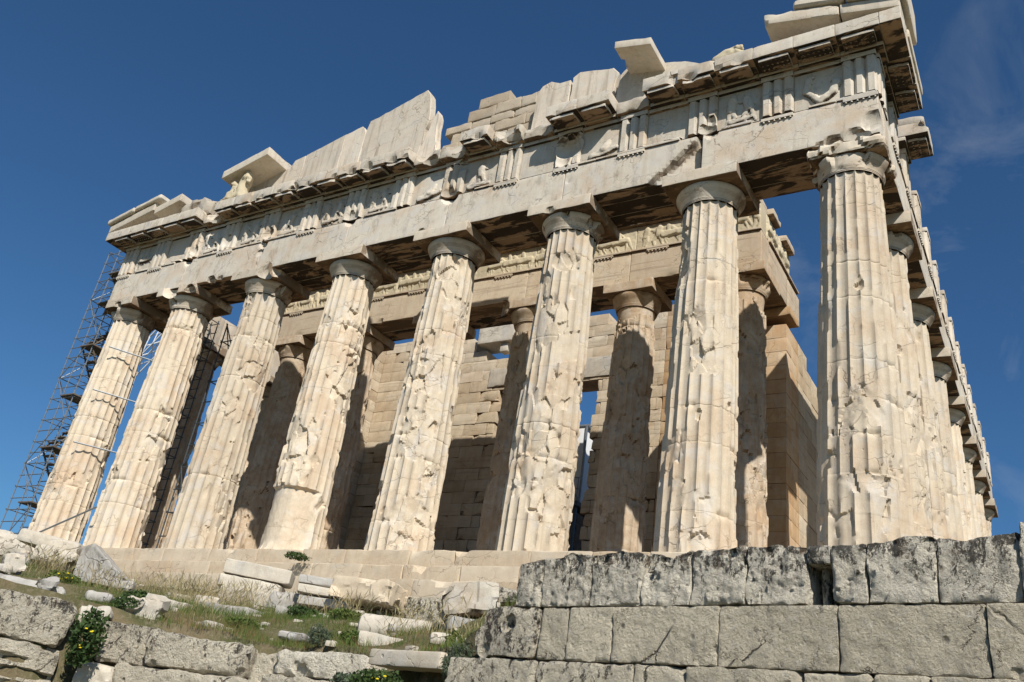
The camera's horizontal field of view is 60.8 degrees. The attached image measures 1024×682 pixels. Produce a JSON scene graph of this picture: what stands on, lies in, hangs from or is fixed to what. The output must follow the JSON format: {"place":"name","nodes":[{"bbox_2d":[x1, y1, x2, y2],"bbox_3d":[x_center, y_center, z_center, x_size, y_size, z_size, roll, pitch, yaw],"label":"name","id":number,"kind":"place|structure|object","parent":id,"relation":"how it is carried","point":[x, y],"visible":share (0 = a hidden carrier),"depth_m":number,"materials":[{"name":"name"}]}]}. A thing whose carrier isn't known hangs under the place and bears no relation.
{"place":"outdoors","nodes":[
{"label":"outdoors","id":0,"kind":"place"},
{"bbox_2d":[120,593,170,619],"bbox_3d":[-5.926,4.340,14.059,0.790,0.619,0.707,26,-31,-31],"label":"marble block","id":1,"kind":"object","parent":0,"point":[150,602],"depth_m":13.96,"materials":[{"name":"white stone"}]},
{"bbox_2d":[142,319,219,547],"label":"scaffold tower","id":2,"kind":"structure","parent":0,"point":[184,427],"depth_m":36.90,"materials":[{"name":"metal"}]},
{"bbox_2d":[156,323,276,547],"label":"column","id":3,"kind":"structure","parent":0,"point":[195,423],"depth_m":34.17,"materials":[{"name":"stone"}]},
{"bbox_2d":[0,556,873,681],"bbox_3d":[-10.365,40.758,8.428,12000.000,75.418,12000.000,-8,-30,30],"label":"ground","id":4,"kind":"structure","parent":0,"point":[63,672],"depth_m":13.01,"materials":[{"name":"brown soil"}]},
{"bbox_2d":[0,563,12,574],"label":"rubble stone","id":5,"kind":"object","parent":4,"relation":"on","point":[4,568],"visible":0.96,"depth_m":15.19,"materials":[{"name":"stone"}]},
{"bbox_2d":[2,553,25,574],"bbox_3d":[-9.004,4.038,15.742,0.416,0.412,0.501,23,-29,-27],"label":"rubble stone","id":6,"kind":"object","parent":4,"relation":"on","point":[16,561],"visible":0.7,"depth_m":15.64,"materials":[{"name":"stone"}]},
{"bbox_2d":[0,529,34,553],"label":"marble block","id":7,"kind":"object","parent":4,"relation":"on","point":[9,542],"depth_m":19.19,"materials":[{"name":"beige stone"}]},
{"bbox_2d":[11,551,29,556],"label":"rubble stone","id":8,"kind":"object","parent":4,"relation":"on","point":[21,553],"visible":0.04,"depth_m":19.10,"materials":[{"name":"grey stone"}]},
{"bbox_2d":[0,638,59,681],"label":"foundation block","id":9,"kind":"structure","parent":4,"relation":"on","point":[37,658],"depth_m":12.28,"materials":[{"name":"stone"}]},
{"bbox_2d":[0,589,77,647],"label":"foundation block","id":10,"kind":"structure","parent":9,"relation":"on","point":[46,620],"depth_m":12.46,"materials":[{"name":"stone"}]},
{"bbox_2d":[0,573,65,593],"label":"marble slab","id":11,"kind":"object","parent":4,"relation":"on","point":[57,589],"depth_m":14.16,"materials":[{"name":"grey stone"}]},
{"bbox_2d":[25,555,52,570],"bbox_3d":[-9.691,4.593,17.987,0.610,0.321,0.526,9,-26,0],"label":"rubble stone","id":12,"kind":"object","parent":4,"relation":"on","point":[32,563],"visible":0.06,"depth_m":17.75,"materials":[{"name":"grey stone"}]},
{"bbox_2d":[36,576,59,590],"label":"rubble stone","id":13,"kind":"object","parent":4,"relation":"on","point":[50,583],"visible":0.77,"depth_m":14.14,"materials":[{"name":"grey stone"}]},
{"bbox_2d":[29,543,78,573],"bbox_3d":[-9.311,4.480,17.886,0.983,0.468,0.832,9,-26,0],"label":"marble block","id":14,"kind":"object","parent":4,"relation":"on","point":[47,547],"depth_m":17.57,"materials":[{"name":"beige stone"}]},
{"bbox_2d":[17,528,83,554],"bbox_3d":[-9.624,4.319,18.391,1.286,0.390,0.920,11,-26,-4],"label":"marble slab","id":15,"kind":"object","parent":14,"relation":"on","point":[28,536],"depth_m":18.00,"materials":[{"name":"beige stone"}]},
{"bbox_2d":[0,250,124,533],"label":"scaffold tower","id":16,"kind":"structure","parent":4,"relation":"on","point":[93,348],"depth_m":38.30,"materials":[{"name":"metal"}]},
{"bbox_2d":[45,569,80,583],"bbox_3d":[-8.203,4.327,15.992,0.626,0.238,0.596,23,-29,-27],"label":"weed","id":17,"kind":"object","parent":4,"relation":"on","point":[68,576],"visible":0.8,"depth_m":15.88,"materials":[{"name":"green plant"}]},
{"bbox_2d":[64,606,110,667],"bbox_3d":[-6.106,4.252,12.544,0.549,0.868,0.561,16,-27,-14],"label":"flowering plant","id":18,"kind":"object","parent":4,"relation":"on","point":[89,626],"visible":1,"depth_m":12.45,"materials":[{"name":"green plant"}]},
{"bbox_2d":[72,662,113,681],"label":"rubble stone","id":19,"kind":"object","parent":4,"relation":"on","point":[92,672],"visible":0.71,"depth_m":12.63,"materials":[{"name":"stone"}]},
{"bbox_2d":[77,605,113,630],"bbox_3d":[-6.338,4.187,13.240,0.530,0.382,0.491,15,-27,-13],"label":"rubble stone","id":20,"kind":"object","parent":4,"relation":"on","point":[107,610],"visible":0.4,"depth_m":13.11,"materials":[{"name":"stone"}]},
{"bbox_2d":[85,590,113,603],"bbox_3d":[-7.045,4.399,14.917,0.466,0.195,0.401,13,-26,-9],"label":"rubble stone","id":21,"kind":"object","parent":4,"relation":"on","point":[95,595],"visible":0.58,"depth_m":14.76,"materials":[{"name":"grey stone"}]},
{"bbox_2d":[73,543,128,588],"bbox_3d":[-8.227,4.583,17.665,1.016,0.803,0.570,10,-26,-2],"label":"marble block","id":22,"kind":"object","parent":4,"relation":"on","point":[98,554],"depth_m":17.44,"materials":[{"name":"grey stone"}]},
{"bbox_2d":[110,579,137,592],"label":"rubble stone","id":23,"kind":"object","parent":4,"relation":"on","point":[127,586],"visible":0.52,"depth_m":17.20,"materials":[{"name":"grey stone"}]},
{"bbox_2d":[109,595,141,609],"bbox_3d":[-6.121,4.247,13.982,0.621,0.316,0.584,-15,-34,40],"label":"weed","id":24,"kind":"object","parent":4,"relation":"on","point":[121,600],"visible":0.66,"depth_m":13.83,"materials":[{"name":"green plant"}]},
{"bbox_2d":[121,589,157,597],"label":"weed","id":25,"kind":"object","parent":4,"relation":"on","point":[140,593],"visible":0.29,"depth_m":15.28,"materials":[{"name":"green plant"}]},
{"bbox_2d":[136,330,161,375],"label":"crane","id":26,"kind":"object","parent":4,"relation":"on","point":[151,351],"visible":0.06,"depth_m":56.22,"materials":[{"name":"white paint"}]},
{"bbox_2d":[169,599,191,610],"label":"rubble stone","id":27,"kind":"object","parent":4,"relation":"on","point":[176,603],"visible":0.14,"depth_m":15.54,"materials":[{"name":"stone"}]},
{"bbox_2d":[112,662,251,681],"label":"foundation block","id":28,"kind":"structure","parent":4,"relation":"on","point":[125,672],"depth_m":12.54,"materials":[{"name":"stone"}]},
{"bbox_2d":[95,621,164,668],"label":"foundation block","id":29,"kind":"structure","parent":28,"relation":"on","point":[125,643],"depth_m":12.99,"materials":[{"name":"stone"}]},
{"bbox_2d":[144,631,257,679],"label":"foundation block","id":30,"kind":"structure","parent":28,"relation":"on","point":[172,650],"depth_m":12.67,"materials":[{"name":"stone"}]},
{"bbox_2d":[194,595,220,603],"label":"rubble stone","id":31,"kind":"object","parent":4,"relation":"on","point":[213,599],"visible":0.38,"depth_m":16.86,"materials":[{"name":"stone"}]},
{"bbox_2d":[201,620,223,627],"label":"rubble stone","id":32,"kind":"object","parent":4,"relation":"on","point":[211,622],"visible":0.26,"depth_m":13.84,"materials":[{"name":"stone"}]},
{"bbox_2d":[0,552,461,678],"bbox_3d":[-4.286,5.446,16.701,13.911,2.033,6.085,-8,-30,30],"label":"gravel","id":33,"kind":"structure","parent":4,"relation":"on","point":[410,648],"depth_m":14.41,"materials":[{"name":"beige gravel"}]},
{"bbox_2d":[202,602,262,614],"bbox_3d":[-5.367,5.159,16.492,1.251,0.302,0.621,-1,-28,20],"label":"marble slab","id":34,"kind":"object","parent":4,"relation":"on","point":[244,608],"depth_m":16.20,"materials":[{"name":"white stone"}]},
{"bbox_2d":[224,616,260,628],"bbox_3d":[-4.401,4.614,14.293,0.617,0.236,0.657,22,-29,-26],"label":"weed","id":35,"kind":"object","parent":4,"relation":"on","point":[238,619],"visible":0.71,"depth_m":14.17,"materials":[{"name":"green plant"}]},
{"bbox_2d":[218,585,269,606],"bbox_3d":[-5.513,5.505,18.356,1.281,0.453,0.761,11,-26,-4],"label":"marble block","id":36,"kind":"object","parent":4,"relation":"on","point":[258,596],"depth_m":18.06,"materials":[{"name":"beige stone"}]},
{"bbox_2d":[218,573,284,593],"bbox_3d":[-5.536,5.234,18.526,1.332,0.317,0.718,10,-26,-2],"label":"marble block","id":37,"kind":"object","parent":36,"relation":"on","point":[225,578],"depth_m":18.23,"materials":[{"name":"beige stone"}]},
{"bbox_2d":[223,558,294,588],"bbox_3d":[-5.425,5.015,18.772,1.427,0.342,0.712,11,-26,-4],"label":"marble block","id":38,"kind":"object","parent":37,"relation":"on","point":[284,578],"depth_m":18.47,"materials":[{"name":"beige stone"}]},
{"bbox_2d":[15,541,488,643],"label":"dry grass","id":39,"kind":"structure","parent":4,"relation":"on","point":[196,590],"depth_m":16.71,"materials":[{"name":"beige plant"}]},
{"bbox_2d":[0,550,516,652],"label":"grass","id":40,"kind":"structure","parent":4,"relation":"on","point":[272,614],"depth_m":14.51,"materials":[{"name":"green plant"}]},
{"bbox_2d":[248,653,276,681],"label":"foundation block","id":41,"kind":"structure","parent":4,"relation":"on","point":[264,663],"depth_m":12.56,"materials":[{"name":"stone"}]},
{"bbox_2d":[278,630,308,642],"bbox_3d":[-3.414,4.664,13.697,0.460,0.152,0.364,4,-26,9],"label":"rubble stone","id":42,"kind":"object","parent":4,"relation":"on","point":[281,633],"visible":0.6,"depth_m":13.56,"materials":[{"name":"grey stone"}]},
{"bbox_2d":[261,674,333,681],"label":"foundation block","id":43,"kind":"structure","parent":4,"relation":"on","point":[273,678],"depth_m":12.06,"materials":[{"name":"stone"}]},
{"bbox_2d":[274,649,386,680],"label":"foundation block","id":44,"kind":"structure","parent":43,"relation":"on","point":[320,665],"depth_m":11.98,"materials":[{"name":"stone"}]},
{"bbox_2d":[329,671,353,681],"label":"weed","id":45,"kind":"object","parent":43,"relation":"on","point":[338,676],"visible":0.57,"depth_m":11.09,"materials":[{"name":"green plant"}]},
{"bbox_2d":[275,605,321,613],"bbox_3d":[-3.948,5.302,16.752,1.168,0.224,0.623,11,-26,-4],"label":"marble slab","id":46,"kind":"object","parent":4,"relation":"on","point":[277,608],"depth_m":16.48,"materials":[{"name":"white stone"}]},
{"bbox_2d":[156,610,449,652],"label":"grass","id":47,"kind":"structure","parent":4,"relation":"on","point":[198,624],"depth_m":13.36,"materials":[{"name":"green plant"}]},
{"bbox_2d":[286,605,321,617],"bbox_3d":[-3.707,4.851,15.583,0.660,0.247,0.648,-16,-35,41],"label":"weed","id":48,"kind":"object","parent":4,"relation":"on","point":[295,609],"visible":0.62,"depth_m":15.44,"materials":[{"name":"green plant"}]},
{"bbox_2d":[266,591,357,612],"bbox_3d":[-4.130,5.633,18.268,1.954,0.502,0.861,9,-26,0],"label":"rubble stone","id":49,"kind":"object","parent":4,"relation":"on","point":[274,597],"visible":0.15,"depth_m":17.92,"materials":[{"name":"grey stone"}]},
{"bbox_2d":[297,583,337,599],"bbox_3d":[-3.855,5.152,17.813,1.022,0.174,0.614,10,-26,-3],"label":"marble slab","id":50,"kind":"object","parent":49,"relation":"on","point":[321,592],"depth_m":17.54,"materials":[{"name":"beige stone"}]},
{"bbox_2d":[298,574,332,587],"bbox_3d":[-3.954,5.008,18.013,0.825,0.176,0.606,9,-26,0],"label":"marble slab","id":51,"kind":"object","parent":50,"relation":"on","point":[315,581],"depth_m":17.75,"materials":[{"name":"grey stone"}]},
{"bbox_2d":[307,623,332,647],"bbox_3d":[-2.836,4.348,12.894,0.426,0.364,0.446,8,-26,2],"label":"shrub","id":52,"kind":"object","parent":4,"relation":"on","point":[321,631],"visible":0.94,"depth_m":12.83,"materials":[{"name":"green plant"}]},
{"bbox_2d":[297,595,354,612],"bbox_3d":[-3.720,5.307,17.546,1.074,0.190,0.609,7,-26,3],"label":"marble slab","id":53,"kind":"object","parent":4,"relation":"on","point":[316,599],"depth_m":17.29,"materials":[{"name":"white stone"}]},
{"bbox_2d":[329,607,361,619],"bbox_3d":[-2.857,4.677,14.968,0.563,0.216,0.575,-8,-30,30],"label":"weed","id":54,"kind":"object","parent":4,"relation":"on","point":[338,611],"visible":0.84,"depth_m":14.88,"materials":[{"name":"green plant"}]},
{"bbox_2d":[338,629,359,645],"bbox_3d":[-2.297,4.484,13.139,0.682,0.255,0.657,-8,-30,30],"label":"weed","id":55,"kind":"object","parent":4,"relation":"on","point":[354,633],"visible":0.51,"depth_m":13.02,"materials":[{"name":"green plant"}]},
{"bbox_2d":[327,575,407,611],"bbox_3d":[-2.868,5.037,17.415,1.330,0.512,1.055,-2,-28,21],"label":"marble block","id":56,"kind":"object","parent":4,"relation":"on","point":[383,589],"depth_m":17.13,"materials":[{"name":"beige stone"}]},
{"bbox_2d":[343,666,403,681],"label":"weed","id":57,"kind":"object","parent":4,"relation":"on","point":[371,675],"visible":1,"depth_m":10.54,"materials":[{"name":"green plant"}]},
{"bbox_2d":[358,630,402,645],"bbox_3d":[-1.942,4.541,13.054,0.713,0.279,0.511,9,-26,0],"label":"marble block","id":58,"kind":"object","parent":4,"relation":"on","point":[364,635],"depth_m":12.85,"materials":[{"name":"white stone"}]},
{"bbox_2d":[388,624,404,631],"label":"rubble stone","id":59,"kind":"object","parent":4,"relation":"on","point":[394,626],"visible":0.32,"depth_m":14.01,"materials":[{"name":"grey stone"}]},
{"bbox_2d":[357,613,442,635],"bbox_3d":[-1.772,4.765,14.208,1.497,0.487,0.494,5,-26,7],"label":"column fragment","id":60,"kind":"object","parent":4,"relation":"on","point":[367,621],"depth_m":14.11,"materials":[{"name":"stone"}]},
{"bbox_2d":[368,649,452,672],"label":"marble beam","id":61,"kind":"structure","parent":4,"relation":"on","point":[419,661],"depth_m":10.98,"materials":[{"name":"white stone"}]},
{"bbox_2d":[404,596,420,607],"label":"marble block","id":62,"kind":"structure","parent":4,"relation":"on","point":[405,600],"depth_m":17.50,"materials":[{"name":"beige stone"}]},
{"bbox_2d":[404,597,441,623],"bbox_3d":[-1.608,5.122,16.291,0.795,0.483,0.842,9,-26,0],"label":"foundation stone","id":63,"kind":"object","parent":4,"relation":"on","point":[423,601],"visible":0.38,"depth_m":15.95,"materials":[{"name":"stone"}]},
{"bbox_2d":[429,632,465,646],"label":"marble block","id":64,"kind":"object","parent":4,"relation":"on","point":[434,636],"depth_m":12.11,"materials":[{"name":"white stone"}]},
{"bbox_2d":[444,629,464,643],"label":"weed","id":65,"kind":"object","parent":4,"relation":"on","point":[455,632],"visible":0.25,"depth_m":11.84,"materials":[{"name":"green plant"}]},
{"bbox_2d":[439,640,475,681],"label":"shrub","id":66,"kind":"object","parent":4,"relation":"on","point":[458,649],"visible":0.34,"depth_m":10.52,"materials":[{"name":"green plant"}]},
{"bbox_2d":[444,615,473,629],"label":"marble block","id":67,"kind":"object","parent":4,"relation":"on","point":[453,620],"depth_m":13.41,"materials":[{"name":"white stone"}]},
{"bbox_2d":[441,581,500,622],"bbox_3d":[-0.660,4.192,13.926,0.949,0.675,0.848,9,-26,0],"label":"boulder","id":68,"kind":"object","parent":4,"relation":"on","point":[485,596],"visible":0.69,"depth_m":13.63,"materials":[{"name":"stone"}]},
{"bbox_2d":[500,587,516,606],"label":"foundation stone","id":69,"kind":"object","parent":68,"relation":"on","point":[504,595],"visible":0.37,"depth_m":14.36,"materials":[{"name":"stone"}]},
{"bbox_2d":[28,0,997,609],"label":"ruined temple","id":70,"kind":"structure","parent":4,"relation":"on","point":[342,432],"depth_m":27.47,"materials":[{"name":"stone"}]},
{"bbox_2d":[39,506,96,531],"bbox_3d":[-16.477,6.664,30.642,4.234,1.909,0.064,-3,-28,22],"label":"scaffold pole","id":71,"kind":"object","parent":70,"relation":"on","point":[68,519],"visible":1,"depth_m":30.43,"materials":[{"name":"metal"}]},
{"bbox_2d":[73,441,116,452],"bbox_3d":[-15.798,4.204,33.783,2.255,0.110,0.060,23,-29,-26],"label":"scaffold pole","id":72,"kind":"object","parent":70,"relation":"on","point":[94,447],"visible":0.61,"depth_m":33.60,"materials":[{"name":"metal"}]},
{"bbox_2d":[93,389,135,402],"bbox_3d":[-15.547,2.252,34.653,2.111,0.110,0.060,20,-28,-22],"label":"scaffold pole","id":73,"kind":"object","parent":70,"relation":"on","point":[114,395],"visible":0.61,"depth_m":34.55,"materials":[{"name":"metal"}]},
{"bbox_2d":[109,346,152,360],"bbox_3d":[-15.237,0.607,35.502,2.260,0.160,0.060,19,-28,-20],"label":"scaffold pole","id":74,"kind":"object","parent":70,"relation":"on","point":[131,354],"visible":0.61,"depth_m":35.42,"materials":[{"name":"metal"}]},
{"bbox_2d":[220,170,253,200],"bbox_3d":[-10.994,-6.141,35.060,1.424,1.591,0.632,-8,-30,30],"label":"statue","id":75,"kind":"object","parent":70,"relation":"on","point":[243,185],"visible":0.77,"depth_m":34.77,"materials":[{"name":"stone"}]},
{"bbox_2d":[284,551,310,561],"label":"weed","id":76,"kind":"object","parent":70,"relation":"on","point":[302,557],"visible":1,"depth_m":23.28,"materials":[{"name":"green plant"}]},
{"bbox_2d":[712,44,743,60],"bbox_3d":[6.201,-8.020,24.567,1.252,0.467,0.425,-8,-30,30],"label":"statue fragment","id":77,"kind":"object","parent":70,"relation":"on","point":[735,49],"visible":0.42,"depth_m":24.45,"materials":[{"name":"stone"}]},
{"bbox_2d":[445,522,1023,681],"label":"foundation wall","id":78,"kind":"structure","parent":4,"relation":"on","point":[921,609],"depth_m":7.79,"materials":[{"name":"stone"}]},
{"bbox_2d":[0,0,1023,544],"label":"sky","id":79,"kind":"structure","parent":0,"point":[108,108],"materials":[{"name":"blue"}]},
{"bbox_2d":[568,424,592,550],"bbox_3d":[2.193,8.609,39.902,3.833,9.200,4.200,-8,-30,30],"label":"doorway","id":80,"kind":"structure","parent":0,"point":[584,449],"depth_m":39.27,"materials":[{"name":"paint"}]}
]}

